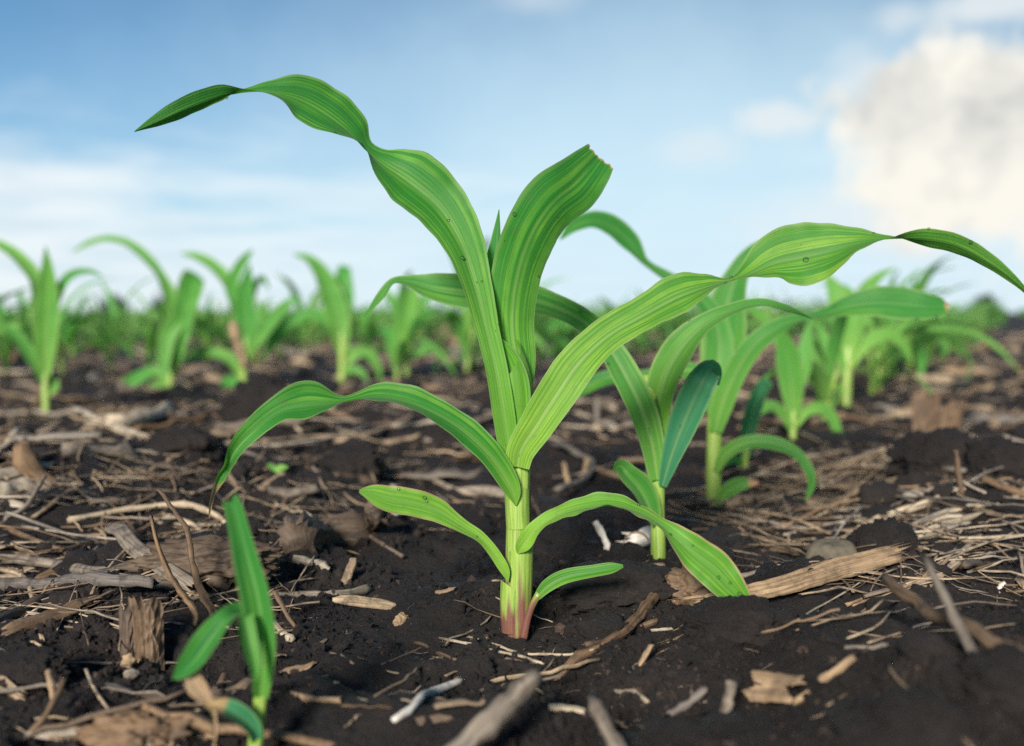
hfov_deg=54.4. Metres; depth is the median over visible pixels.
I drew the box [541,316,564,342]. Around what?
corn plant
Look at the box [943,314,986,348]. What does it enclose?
corn plant
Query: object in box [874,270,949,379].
corn plant
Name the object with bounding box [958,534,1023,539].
straw
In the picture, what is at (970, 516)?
straw
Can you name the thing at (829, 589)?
straw
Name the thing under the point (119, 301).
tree
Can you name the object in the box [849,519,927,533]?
straw
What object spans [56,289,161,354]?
corn plant
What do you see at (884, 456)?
straw
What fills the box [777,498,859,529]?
straw
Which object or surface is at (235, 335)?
stump
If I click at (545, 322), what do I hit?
corn plant
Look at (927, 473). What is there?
straw
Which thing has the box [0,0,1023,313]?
sky
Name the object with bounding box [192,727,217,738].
straw
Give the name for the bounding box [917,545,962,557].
straw
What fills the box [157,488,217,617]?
twig
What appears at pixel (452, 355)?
stalk
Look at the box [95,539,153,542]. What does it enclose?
straw
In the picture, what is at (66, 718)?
straw
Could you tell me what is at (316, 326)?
corn plant
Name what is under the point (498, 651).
straw
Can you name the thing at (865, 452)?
straw
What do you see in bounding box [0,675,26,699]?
husk
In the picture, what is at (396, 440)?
straw
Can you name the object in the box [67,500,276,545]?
straw
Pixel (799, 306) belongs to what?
corn plant
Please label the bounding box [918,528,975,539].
straw
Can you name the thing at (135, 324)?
corn plant
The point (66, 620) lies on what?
straw
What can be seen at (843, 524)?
straw
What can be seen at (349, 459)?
soil clod
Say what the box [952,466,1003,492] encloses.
straw
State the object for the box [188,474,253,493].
straw
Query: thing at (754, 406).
corn plant
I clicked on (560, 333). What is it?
corn plant
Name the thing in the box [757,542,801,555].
husk
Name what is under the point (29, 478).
straw
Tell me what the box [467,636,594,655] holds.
straw
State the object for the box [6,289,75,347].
corn plant
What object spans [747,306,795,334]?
corn plant
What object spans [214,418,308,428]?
stalk
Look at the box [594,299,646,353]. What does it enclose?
corn plant
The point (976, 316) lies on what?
corn plant
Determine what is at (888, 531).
soil clod
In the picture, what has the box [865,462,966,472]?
straw
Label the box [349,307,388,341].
corn plant
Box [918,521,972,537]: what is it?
straw
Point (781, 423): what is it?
straw
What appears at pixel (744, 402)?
stalk
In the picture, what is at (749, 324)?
corn plant
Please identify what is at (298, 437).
straw
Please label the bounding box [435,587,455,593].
chip
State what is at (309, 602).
straw
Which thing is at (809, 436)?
straw
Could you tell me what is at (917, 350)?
corn plant
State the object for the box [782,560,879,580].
straw
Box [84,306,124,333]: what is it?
corn plant
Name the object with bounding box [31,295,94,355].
corn plant
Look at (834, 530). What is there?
straw
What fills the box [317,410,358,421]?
straw
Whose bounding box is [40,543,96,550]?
straw
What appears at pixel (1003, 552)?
straw
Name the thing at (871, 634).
straw
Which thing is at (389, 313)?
corn plant
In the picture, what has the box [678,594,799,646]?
soil clod
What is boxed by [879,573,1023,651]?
twig
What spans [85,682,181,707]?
husk
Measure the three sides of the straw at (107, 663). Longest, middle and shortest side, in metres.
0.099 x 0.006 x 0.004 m
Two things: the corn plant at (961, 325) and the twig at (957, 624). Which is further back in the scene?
the corn plant at (961, 325)
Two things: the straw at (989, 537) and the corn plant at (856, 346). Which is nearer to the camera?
the straw at (989, 537)
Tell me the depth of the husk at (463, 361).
5.71 m
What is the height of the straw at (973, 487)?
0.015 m
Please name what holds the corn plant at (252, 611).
on the ground
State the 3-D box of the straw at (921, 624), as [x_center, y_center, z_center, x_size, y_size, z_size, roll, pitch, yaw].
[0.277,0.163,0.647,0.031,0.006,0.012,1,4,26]
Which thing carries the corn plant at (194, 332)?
on the ground
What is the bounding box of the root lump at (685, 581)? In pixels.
[664,564,711,605]
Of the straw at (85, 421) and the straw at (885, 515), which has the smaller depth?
the straw at (885, 515)
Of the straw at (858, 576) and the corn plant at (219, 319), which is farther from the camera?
the corn plant at (219, 319)
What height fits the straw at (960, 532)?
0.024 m
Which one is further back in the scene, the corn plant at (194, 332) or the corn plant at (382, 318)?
the corn plant at (194, 332)
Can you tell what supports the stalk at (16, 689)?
on the ground
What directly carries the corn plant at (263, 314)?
on the ground
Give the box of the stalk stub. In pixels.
[277,501,391,553]
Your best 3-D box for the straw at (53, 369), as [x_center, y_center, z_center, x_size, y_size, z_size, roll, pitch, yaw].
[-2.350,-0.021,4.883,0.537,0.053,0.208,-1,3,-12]
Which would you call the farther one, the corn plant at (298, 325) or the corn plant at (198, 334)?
the corn plant at (298, 325)
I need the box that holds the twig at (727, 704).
[719,679,736,712]
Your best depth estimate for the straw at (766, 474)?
1.46 m
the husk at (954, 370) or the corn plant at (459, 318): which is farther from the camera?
the corn plant at (459, 318)
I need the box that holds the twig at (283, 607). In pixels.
[272,590,295,627]
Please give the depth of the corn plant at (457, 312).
7.93 m
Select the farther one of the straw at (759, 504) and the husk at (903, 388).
the husk at (903, 388)
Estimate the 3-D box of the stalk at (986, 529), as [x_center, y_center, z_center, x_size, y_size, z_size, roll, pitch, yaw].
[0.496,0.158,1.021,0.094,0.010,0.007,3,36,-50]
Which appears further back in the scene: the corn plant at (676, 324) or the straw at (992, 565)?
the corn plant at (676, 324)
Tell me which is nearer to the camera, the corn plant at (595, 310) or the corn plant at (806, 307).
the corn plant at (595, 310)
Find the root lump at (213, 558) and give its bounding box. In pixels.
[114,534,286,589]
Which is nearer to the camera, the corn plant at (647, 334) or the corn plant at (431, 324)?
the corn plant at (647, 334)
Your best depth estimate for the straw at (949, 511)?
1.08 m
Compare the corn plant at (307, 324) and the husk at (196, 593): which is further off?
the corn plant at (307, 324)
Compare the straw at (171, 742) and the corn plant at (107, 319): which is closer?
the straw at (171, 742)
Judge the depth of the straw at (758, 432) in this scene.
2.02 m
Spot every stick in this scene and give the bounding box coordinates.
[0,587,55,621]
[446,668,543,745]
[587,693,625,745]
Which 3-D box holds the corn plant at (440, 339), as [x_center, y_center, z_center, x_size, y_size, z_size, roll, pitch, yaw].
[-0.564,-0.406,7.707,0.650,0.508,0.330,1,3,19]
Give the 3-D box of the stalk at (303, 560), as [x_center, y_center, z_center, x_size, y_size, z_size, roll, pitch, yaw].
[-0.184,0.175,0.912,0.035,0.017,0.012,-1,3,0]
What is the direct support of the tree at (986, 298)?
on the ground
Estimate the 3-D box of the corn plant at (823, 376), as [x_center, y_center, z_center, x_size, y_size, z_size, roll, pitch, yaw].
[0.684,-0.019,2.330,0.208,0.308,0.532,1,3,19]
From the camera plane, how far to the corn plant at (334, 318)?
3.94 m
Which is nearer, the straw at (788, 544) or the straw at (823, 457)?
the straw at (788, 544)
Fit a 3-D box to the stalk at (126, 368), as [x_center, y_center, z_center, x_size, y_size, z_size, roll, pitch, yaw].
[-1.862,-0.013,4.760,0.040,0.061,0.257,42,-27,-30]
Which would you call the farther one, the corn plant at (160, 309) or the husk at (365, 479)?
the corn plant at (160, 309)
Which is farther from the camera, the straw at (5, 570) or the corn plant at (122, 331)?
the corn plant at (122, 331)
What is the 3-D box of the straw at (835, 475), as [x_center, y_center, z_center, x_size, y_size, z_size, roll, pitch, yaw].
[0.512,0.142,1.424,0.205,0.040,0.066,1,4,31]
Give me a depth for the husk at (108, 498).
1.12 m
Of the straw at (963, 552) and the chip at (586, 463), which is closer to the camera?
the straw at (963, 552)
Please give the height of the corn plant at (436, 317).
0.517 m
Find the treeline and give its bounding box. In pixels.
[19,308,814,315]
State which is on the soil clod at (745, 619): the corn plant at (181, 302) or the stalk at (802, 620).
the stalk at (802, 620)
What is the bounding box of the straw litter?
[0,329,1023,745]
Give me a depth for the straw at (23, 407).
2.60 m
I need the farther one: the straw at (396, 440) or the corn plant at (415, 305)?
the corn plant at (415, 305)
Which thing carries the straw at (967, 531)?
on the ground
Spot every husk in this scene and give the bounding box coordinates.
[0,499,44,507]
[0,597,100,635]
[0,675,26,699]
[20,484,53,498]
[23,726,81,740]
[32,395,99,402]
[35,566,55,578]
[74,497,126,502]
[82,532,108,535]
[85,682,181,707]
[88,373,97,378]
[186,586,237,596]
[243,450,266,459]
[279,660,316,673]
[333,473,376,483]
[339,704,391,708]
[396,467,487,479]
[397,378,433,383]
[433,324,459,347]
[450,345,474,366]
[453,455,479,461]
[590,424,628,433]
[611,393,621,398]
[615,526,650,546]
[738,392,749,398]
[742,669,805,703]
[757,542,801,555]
[806,481,864,488]
[811,412,844,423]
[871,403,898,410]
[898,386,914,390]
[936,367,985,373]
[955,352,986,356]
[996,581,1005,592]
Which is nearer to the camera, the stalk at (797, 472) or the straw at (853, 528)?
the straw at (853, 528)
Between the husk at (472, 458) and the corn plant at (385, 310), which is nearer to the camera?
the husk at (472, 458)
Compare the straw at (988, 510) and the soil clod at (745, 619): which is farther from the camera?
the straw at (988, 510)
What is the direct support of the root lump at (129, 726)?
on the ground
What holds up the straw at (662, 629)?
on the ground
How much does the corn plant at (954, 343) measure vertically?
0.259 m
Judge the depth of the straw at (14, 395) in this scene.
3.22 m
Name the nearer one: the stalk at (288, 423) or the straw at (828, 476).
the straw at (828, 476)
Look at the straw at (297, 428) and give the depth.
1.70 m
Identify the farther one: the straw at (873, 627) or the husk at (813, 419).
the husk at (813, 419)
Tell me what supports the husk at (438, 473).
on the ground
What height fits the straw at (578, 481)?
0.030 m
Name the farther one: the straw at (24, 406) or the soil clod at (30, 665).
the straw at (24, 406)
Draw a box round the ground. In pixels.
[0,313,1023,745]
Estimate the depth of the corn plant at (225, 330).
8.03 m
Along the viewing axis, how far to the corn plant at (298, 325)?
11.74 m
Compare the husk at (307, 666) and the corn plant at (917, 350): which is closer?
the husk at (307, 666)
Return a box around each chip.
[341,558,356,584]
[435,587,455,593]
[562,462,570,482]
[580,457,590,477]
[593,395,599,419]
[593,520,610,549]
[638,644,653,665]
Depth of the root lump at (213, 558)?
0.83 m
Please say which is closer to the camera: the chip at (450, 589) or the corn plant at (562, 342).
the chip at (450, 589)
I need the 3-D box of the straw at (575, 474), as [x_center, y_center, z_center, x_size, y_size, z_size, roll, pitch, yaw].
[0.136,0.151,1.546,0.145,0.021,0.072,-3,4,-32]
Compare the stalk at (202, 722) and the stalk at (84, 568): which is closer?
the stalk at (202, 722)
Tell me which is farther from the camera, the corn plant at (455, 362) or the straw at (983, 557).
the corn plant at (455, 362)
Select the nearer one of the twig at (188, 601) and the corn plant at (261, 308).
the twig at (188, 601)
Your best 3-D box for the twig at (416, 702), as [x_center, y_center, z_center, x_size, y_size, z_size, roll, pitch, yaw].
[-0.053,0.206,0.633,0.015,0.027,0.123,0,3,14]
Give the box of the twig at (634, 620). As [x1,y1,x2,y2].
[554,592,659,679]
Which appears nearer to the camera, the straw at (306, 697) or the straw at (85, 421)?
the straw at (306, 697)
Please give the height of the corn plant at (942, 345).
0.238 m
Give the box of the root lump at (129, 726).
[72,707,193,745]
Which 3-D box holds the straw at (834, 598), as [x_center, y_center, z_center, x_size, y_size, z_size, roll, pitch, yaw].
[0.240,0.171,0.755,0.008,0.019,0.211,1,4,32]
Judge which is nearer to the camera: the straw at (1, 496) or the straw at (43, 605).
the straw at (43, 605)
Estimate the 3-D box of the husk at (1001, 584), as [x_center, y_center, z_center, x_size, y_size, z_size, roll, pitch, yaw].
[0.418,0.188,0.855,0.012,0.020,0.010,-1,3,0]
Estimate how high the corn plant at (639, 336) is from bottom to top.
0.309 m
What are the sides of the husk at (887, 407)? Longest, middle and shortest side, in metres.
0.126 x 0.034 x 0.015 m
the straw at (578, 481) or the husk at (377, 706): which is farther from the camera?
the straw at (578, 481)
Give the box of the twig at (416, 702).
[391,677,464,722]
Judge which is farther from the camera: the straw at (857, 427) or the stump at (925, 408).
the straw at (857, 427)
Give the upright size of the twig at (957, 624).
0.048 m
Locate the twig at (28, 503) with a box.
[3,474,46,520]
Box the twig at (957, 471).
[953,450,963,495]
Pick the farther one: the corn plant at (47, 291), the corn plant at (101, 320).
the corn plant at (101, 320)
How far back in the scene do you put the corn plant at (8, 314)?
6.32 m
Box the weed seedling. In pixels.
[266,463,287,472]
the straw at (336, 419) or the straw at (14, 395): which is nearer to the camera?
the straw at (336, 419)
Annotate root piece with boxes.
[0,477,41,500]
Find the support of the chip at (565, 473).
on the ground
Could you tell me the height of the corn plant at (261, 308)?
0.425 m
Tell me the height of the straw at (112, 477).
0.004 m
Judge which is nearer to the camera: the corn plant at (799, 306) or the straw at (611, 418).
the straw at (611, 418)
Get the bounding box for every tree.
[96,291,130,312]
[149,294,163,313]
[974,293,1000,306]
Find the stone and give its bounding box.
[805,538,857,559]
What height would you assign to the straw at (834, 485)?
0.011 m
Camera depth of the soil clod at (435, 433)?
1.71 m
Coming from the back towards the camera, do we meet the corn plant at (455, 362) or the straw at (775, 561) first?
the corn plant at (455, 362)
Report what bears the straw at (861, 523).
on the ground
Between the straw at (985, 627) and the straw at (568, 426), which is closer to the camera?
the straw at (985, 627)
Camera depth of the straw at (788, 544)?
1.01 m
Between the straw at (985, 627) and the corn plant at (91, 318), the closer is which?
the straw at (985, 627)
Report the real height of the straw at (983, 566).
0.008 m
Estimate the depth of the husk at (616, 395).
2.78 m
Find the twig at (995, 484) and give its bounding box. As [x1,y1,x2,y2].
[980,475,1023,497]
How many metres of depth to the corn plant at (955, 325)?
7.45 m
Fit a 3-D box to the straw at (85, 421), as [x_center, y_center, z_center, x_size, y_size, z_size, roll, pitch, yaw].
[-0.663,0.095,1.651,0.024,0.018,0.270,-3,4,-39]
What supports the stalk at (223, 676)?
on the ground
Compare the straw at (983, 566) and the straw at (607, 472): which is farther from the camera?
the straw at (607, 472)
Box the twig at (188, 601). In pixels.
[149,515,199,628]
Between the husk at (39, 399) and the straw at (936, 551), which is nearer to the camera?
the straw at (936, 551)
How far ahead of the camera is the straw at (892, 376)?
3.55 m
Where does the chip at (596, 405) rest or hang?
on the ground
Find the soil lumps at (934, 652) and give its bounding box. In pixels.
[0,360,1023,745]
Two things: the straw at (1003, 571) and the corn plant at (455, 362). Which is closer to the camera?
the straw at (1003, 571)
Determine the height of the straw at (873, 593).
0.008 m
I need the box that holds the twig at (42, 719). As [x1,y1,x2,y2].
[28,675,66,731]
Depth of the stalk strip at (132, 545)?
0.85 m
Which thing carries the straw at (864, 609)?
on the ground
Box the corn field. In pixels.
[0,288,1023,337]
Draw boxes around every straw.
[0,362,92,373]
[0,392,91,404]
[0,407,148,437]
[0,427,25,447]
[0,467,53,485]
[0,495,78,497]
[0,524,68,554]
[0,525,92,548]
[0,541,89,543]
[0,567,43,640]
[0,606,77,622]
[0,612,41,645]
[2,406,41,410]
[5,511,104,543]
[6,430,30,446]
[7,415,39,424]
[10,352,24,361]
[14,604,118,626]
[15,401,31,419]
[21,525,115,539]
[22,603,51,618]
[28,602,58,607]
[30,488,101,518]
[34,709,200,719]
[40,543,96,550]
[49,735,78,739]
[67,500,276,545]
[70,476,145,483]
[70,661,176,664]
[73,486,104,506]
[81,608,183,625]
[82,419,131,437]
[84,611,111,616]
[84,668,109,708]
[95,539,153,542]
[99,402,173,431]
[105,493,156,515]
[107,499,137,536]
[111,673,169,715]
[134,460,257,485]
[135,347,158,361]
[144,739,178,745]
[157,521,275,525]
[162,512,201,530]
[162,583,273,604]
[173,529,209,538]
[174,381,192,386]
[176,355,282,381]
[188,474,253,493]
[191,729,211,745]
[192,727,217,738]
[214,582,273,594]
[224,442,321,446]
[259,434,357,443]
[263,344,311,358]
[269,584,373,597]
[272,600,319,607]
[274,504,312,516]
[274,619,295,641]
[280,425,370,445]
[290,690,343,703]
[294,425,303,432]
[309,418,366,420]
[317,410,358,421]
[328,651,353,663]
[334,413,417,444]
[369,534,404,557]
[382,433,419,444]
[386,402,407,408]
[392,419,433,427]
[413,641,456,660]
[430,479,503,498]
[438,637,544,663]
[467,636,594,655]
[474,413,492,422]
[548,704,586,713]
[550,441,595,492]
[551,463,613,478]
[557,424,614,435]
[564,432,607,438]
[575,402,624,404]
[588,413,629,426]
[588,464,619,478]
[593,420,618,427]
[614,688,648,703]
[650,627,672,631]
[653,562,666,565]
[664,686,708,716]
[700,473,833,487]
[714,513,806,543]
[722,428,778,442]
[722,504,852,523]
[733,508,832,535]
[734,488,782,516]
[741,569,756,577]
[750,448,853,478]
[750,544,886,570]
[751,488,806,504]
[752,536,805,554]
[757,482,871,507]
[759,418,830,428]
[768,559,876,578]
[769,460,833,478]
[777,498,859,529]
[782,520,846,536]
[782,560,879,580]
[783,425,847,453]
[788,451,852,463]
[788,459,869,469]
[792,537,845,540]
[792,655,856,705]
[793,581,861,623]
[795,469,885,483]
[795,610,893,630]
[797,447,882,497]
[799,585,878,595]
[801,526,955,534]
[807,483,882,500]
[807,599,899,621]
[808,506,861,508]
[813,466,887,467]
[814,413,881,425]
[818,494,853,516]
[819,515,927,525]
[822,579,866,585]
[829,512,903,518]
[830,504,862,538]
[830,511,854,533]
[831,511,921,551]
[831,592,890,617]
[832,477,851,481]
[836,628,900,636]
[838,579,884,585]
[840,372,914,380]
[840,520,942,533]
[842,421,884,429]
[844,584,932,606]
[846,607,911,638]
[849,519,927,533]
[851,594,882,606]
[855,486,966,526]
[861,448,884,455]
[862,561,937,598]
[863,460,892,482]
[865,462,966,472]
[865,468,1002,481]
[865,556,952,593]
[867,449,890,460]
[867,625,930,642]
[887,659,971,745]
[888,388,949,397]
[895,496,966,514]
[897,489,1023,506]
[897,495,1006,514]
[898,479,955,487]
[899,547,956,582]
[904,552,939,587]
[904,552,971,587]
[905,548,992,558]
[906,560,960,583]
[912,502,998,525]
[912,532,1014,572]
[912,622,930,626]
[913,472,988,506]
[913,514,963,529]
[915,520,1023,532]
[916,510,985,534]
[917,503,988,524]
[917,521,963,534]
[917,534,980,547]
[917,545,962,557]
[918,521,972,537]
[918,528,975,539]
[919,530,963,541]
[922,541,1022,547]
[928,623,1014,631]
[934,535,1023,560]
[934,601,1018,607]
[936,535,955,538]
[939,555,1023,560]
[940,540,1023,550]
[947,534,981,566]
[948,480,985,493]
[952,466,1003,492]
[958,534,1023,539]
[962,529,1000,532]
[965,496,1019,506]
[966,556,1023,572]
[968,569,1023,575]
[969,546,1023,556]
[973,554,1023,569]
[975,507,1004,518]
[975,539,1015,563]
[1004,496,1023,499]
[1017,551,1023,576]
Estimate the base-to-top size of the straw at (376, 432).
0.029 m
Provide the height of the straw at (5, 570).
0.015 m
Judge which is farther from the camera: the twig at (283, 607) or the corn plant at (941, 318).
the corn plant at (941, 318)
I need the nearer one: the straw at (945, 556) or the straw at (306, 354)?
the straw at (945, 556)
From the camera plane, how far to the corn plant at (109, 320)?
9.31 m
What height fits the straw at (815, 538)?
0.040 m
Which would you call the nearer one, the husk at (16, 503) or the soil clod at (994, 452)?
the husk at (16, 503)
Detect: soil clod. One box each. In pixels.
[0,645,75,691]
[144,424,224,462]
[217,374,285,422]
[320,445,389,480]
[415,423,464,448]
[543,558,679,614]
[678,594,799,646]
[845,516,920,551]
[884,426,977,475]
[953,641,1023,717]
[960,436,1023,481]
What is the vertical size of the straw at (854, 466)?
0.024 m
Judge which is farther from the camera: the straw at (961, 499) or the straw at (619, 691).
the straw at (961, 499)
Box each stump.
[11,438,57,486]
[118,595,164,670]
[228,320,250,369]
[910,387,965,431]
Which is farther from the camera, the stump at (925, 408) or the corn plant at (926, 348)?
the corn plant at (926, 348)
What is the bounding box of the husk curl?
[623,531,648,556]
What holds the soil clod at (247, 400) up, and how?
on the ground
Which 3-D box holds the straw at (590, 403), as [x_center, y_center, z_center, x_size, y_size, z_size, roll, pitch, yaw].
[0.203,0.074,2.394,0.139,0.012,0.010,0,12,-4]
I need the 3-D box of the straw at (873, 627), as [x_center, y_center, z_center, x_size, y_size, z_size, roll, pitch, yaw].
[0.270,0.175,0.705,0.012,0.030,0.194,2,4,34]
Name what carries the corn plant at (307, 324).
on the ground
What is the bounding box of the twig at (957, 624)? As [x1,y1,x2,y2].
[922,556,977,652]
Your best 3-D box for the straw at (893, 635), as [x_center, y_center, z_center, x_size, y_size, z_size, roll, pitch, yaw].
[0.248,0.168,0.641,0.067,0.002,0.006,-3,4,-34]
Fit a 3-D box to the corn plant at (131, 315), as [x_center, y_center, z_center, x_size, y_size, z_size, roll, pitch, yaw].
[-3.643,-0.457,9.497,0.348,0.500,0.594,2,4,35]
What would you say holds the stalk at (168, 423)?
on the ground
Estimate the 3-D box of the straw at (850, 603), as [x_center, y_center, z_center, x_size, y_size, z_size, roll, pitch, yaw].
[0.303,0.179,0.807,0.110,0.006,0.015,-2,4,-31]
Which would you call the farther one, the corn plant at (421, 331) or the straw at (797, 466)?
the corn plant at (421, 331)
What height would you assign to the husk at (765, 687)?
0.020 m
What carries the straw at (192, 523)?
on the ground
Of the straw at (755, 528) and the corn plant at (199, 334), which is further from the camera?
the corn plant at (199, 334)
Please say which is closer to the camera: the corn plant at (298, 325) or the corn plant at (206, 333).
the corn plant at (206, 333)
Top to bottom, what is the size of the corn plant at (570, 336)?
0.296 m
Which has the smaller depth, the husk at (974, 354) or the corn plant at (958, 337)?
the husk at (974, 354)
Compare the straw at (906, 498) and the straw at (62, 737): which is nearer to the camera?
the straw at (62, 737)
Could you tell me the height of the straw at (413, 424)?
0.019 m
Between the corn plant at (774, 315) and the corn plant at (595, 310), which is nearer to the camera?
the corn plant at (595, 310)
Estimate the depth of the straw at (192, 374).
4.69 m
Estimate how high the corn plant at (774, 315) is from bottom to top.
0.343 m
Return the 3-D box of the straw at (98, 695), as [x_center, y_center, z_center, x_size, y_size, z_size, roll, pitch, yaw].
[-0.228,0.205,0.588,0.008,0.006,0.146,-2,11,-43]
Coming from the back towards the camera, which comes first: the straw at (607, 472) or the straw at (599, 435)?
the straw at (599, 435)
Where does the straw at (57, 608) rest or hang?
on the ground
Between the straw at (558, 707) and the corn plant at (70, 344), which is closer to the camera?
the straw at (558, 707)
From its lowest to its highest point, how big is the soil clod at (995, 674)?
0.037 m
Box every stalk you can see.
[0,554,174,589]
[0,556,52,567]
[0,572,159,590]
[0,682,57,693]
[4,690,183,741]
[14,430,102,441]
[58,442,139,460]
[112,364,131,372]
[132,412,210,430]
[141,701,335,745]
[210,672,227,690]
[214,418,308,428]
[267,484,319,498]
[292,555,329,569]
[429,354,455,360]
[618,457,644,464]
[741,398,748,413]
[761,608,839,633]
[793,470,815,474]
[854,413,881,417]
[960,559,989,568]
[969,411,1023,423]
[983,518,1007,532]
[989,423,1016,429]
[1005,588,1023,592]
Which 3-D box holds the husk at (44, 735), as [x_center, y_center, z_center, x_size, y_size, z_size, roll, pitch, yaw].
[-0.252,0.209,0.578,0.059,0.004,0.008,2,36,-19]
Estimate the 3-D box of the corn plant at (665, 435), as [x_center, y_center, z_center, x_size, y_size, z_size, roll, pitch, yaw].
[0.073,0.052,0.947,0.423,0.295,0.057,-1,3,0]
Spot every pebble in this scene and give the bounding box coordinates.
[120,653,136,668]
[123,668,139,680]
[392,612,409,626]
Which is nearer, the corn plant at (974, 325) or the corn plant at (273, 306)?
the corn plant at (974, 325)
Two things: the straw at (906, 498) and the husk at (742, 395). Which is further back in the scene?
the husk at (742, 395)
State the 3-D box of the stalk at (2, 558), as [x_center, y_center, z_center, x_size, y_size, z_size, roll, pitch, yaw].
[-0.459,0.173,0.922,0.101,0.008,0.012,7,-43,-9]
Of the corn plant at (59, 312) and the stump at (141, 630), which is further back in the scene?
the corn plant at (59, 312)
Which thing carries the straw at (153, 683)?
on the ground
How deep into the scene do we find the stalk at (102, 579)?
0.80 m
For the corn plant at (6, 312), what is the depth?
10.47 m
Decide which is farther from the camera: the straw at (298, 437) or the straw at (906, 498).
the straw at (298, 437)
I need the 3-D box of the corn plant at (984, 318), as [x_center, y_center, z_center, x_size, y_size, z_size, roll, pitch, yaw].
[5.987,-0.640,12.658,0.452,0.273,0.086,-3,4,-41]
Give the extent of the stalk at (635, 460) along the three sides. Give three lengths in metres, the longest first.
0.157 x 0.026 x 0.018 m
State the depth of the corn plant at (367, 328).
6.81 m
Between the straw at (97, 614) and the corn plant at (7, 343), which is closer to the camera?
the straw at (97, 614)
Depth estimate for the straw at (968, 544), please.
0.93 m
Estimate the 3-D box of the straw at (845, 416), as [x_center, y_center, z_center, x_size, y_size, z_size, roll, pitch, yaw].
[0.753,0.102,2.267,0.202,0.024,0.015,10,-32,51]
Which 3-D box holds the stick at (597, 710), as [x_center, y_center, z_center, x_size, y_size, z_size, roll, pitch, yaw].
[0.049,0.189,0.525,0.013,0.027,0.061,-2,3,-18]
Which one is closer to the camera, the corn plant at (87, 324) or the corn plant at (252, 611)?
the corn plant at (252, 611)
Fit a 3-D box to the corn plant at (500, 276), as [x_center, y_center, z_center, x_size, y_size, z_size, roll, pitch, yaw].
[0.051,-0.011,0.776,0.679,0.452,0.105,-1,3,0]
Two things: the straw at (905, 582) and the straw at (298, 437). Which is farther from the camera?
the straw at (298, 437)
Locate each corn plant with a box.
[0,240,101,415]
[0,303,26,373]
[0,308,32,341]
[3,305,94,332]
[4,278,132,373]
[4,304,16,323]
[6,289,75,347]
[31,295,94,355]
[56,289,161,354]
[57,277,168,371]
[61,302,71,342]
[62,310,93,346]
[72,235,203,387]
[77,315,135,344]
[80,320,95,348]
[83,303,122,334]
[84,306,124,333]
[85,310,99,342]
[93,313,161,354]
[95,303,139,347]
[108,306,137,338]
[109,319,140,341]
[120,312,137,333]
[129,288,163,352]
[134,74,1023,639]
[137,310,163,366]
[143,285,164,357]
[172,494,275,745]
[181,249,301,387]
[181,292,230,363]
[189,317,224,350]
[190,319,203,339]
[191,298,298,362]
[192,313,211,342]
[193,310,231,336]
[212,301,230,347]
[226,302,320,360]
[255,296,291,319]
[255,296,308,348]
[257,273,351,351]
[262,253,380,381]
[290,295,323,345]
[291,305,321,336]
[317,308,381,345]
[333,302,388,355]
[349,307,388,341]
[350,311,383,341]
[353,297,425,353]
[364,273,812,559]
[364,288,449,375]
[369,270,455,378]
[378,305,391,342]
[383,293,426,345]
[385,310,423,328]
[404,237,488,374]
[425,303,450,332]
[426,300,445,340]
[426,303,475,348]
[429,305,462,335]
[434,318,546,370]
[435,309,547,372]
[456,278,569,350]
[534,313,571,364]
[541,294,578,359]
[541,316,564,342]
[542,288,562,326]
[560,211,949,504]
[567,326,574,340]
[575,287,649,344]
[586,301,611,314]
[594,298,597,316]
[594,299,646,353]
[600,309,642,344]
[625,300,693,349]
[637,290,689,352]
[648,291,712,347]
[661,311,689,342]
[664,317,675,339]
[696,306,701,346]
[725,377,772,470]
[746,306,841,439]
[747,287,789,333]
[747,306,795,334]
[747,322,757,327]
[748,300,847,420]
[752,310,783,327]
[753,310,788,329]
[760,289,810,317]
[772,296,809,334]
[780,289,826,335]
[793,304,813,334]
[794,302,819,332]
[813,299,830,329]
[813,305,826,332]
[819,283,985,394]
[820,267,971,389]
[825,267,912,405]
[859,319,933,371]
[863,255,1019,371]
[865,289,961,375]
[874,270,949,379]
[901,284,971,369]
[902,303,962,373]
[912,311,956,366]
[914,310,960,354]
[925,319,941,364]
[925,319,963,358]
[928,317,960,352]
[936,312,977,350]
[937,317,984,352]
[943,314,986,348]
[947,313,975,346]
[951,313,984,333]
[952,312,990,339]
[960,309,991,329]
[960,310,989,328]
[961,308,987,335]
[975,312,992,331]
[978,313,992,328]
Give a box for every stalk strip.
[102,524,193,592]
[666,539,926,603]
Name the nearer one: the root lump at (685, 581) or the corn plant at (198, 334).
the root lump at (685, 581)
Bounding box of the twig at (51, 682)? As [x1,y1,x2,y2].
[45,668,56,709]
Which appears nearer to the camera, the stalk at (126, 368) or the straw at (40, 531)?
the straw at (40, 531)
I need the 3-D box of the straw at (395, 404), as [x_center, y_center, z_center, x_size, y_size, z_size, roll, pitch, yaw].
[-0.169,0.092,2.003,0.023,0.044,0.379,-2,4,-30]
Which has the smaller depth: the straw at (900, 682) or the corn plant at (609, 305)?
the straw at (900, 682)
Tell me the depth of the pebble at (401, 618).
0.81 m
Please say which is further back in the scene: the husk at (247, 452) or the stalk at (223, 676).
the husk at (247, 452)
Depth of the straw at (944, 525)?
1.00 m
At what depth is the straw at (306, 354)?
6.24 m
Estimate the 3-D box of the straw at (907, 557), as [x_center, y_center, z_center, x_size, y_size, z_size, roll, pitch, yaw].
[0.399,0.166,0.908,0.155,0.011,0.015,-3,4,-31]
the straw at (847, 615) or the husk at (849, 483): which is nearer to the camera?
the straw at (847, 615)
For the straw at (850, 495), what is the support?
on the ground
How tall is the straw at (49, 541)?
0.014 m
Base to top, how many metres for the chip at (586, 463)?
0.048 m
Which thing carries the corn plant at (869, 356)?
on the ground

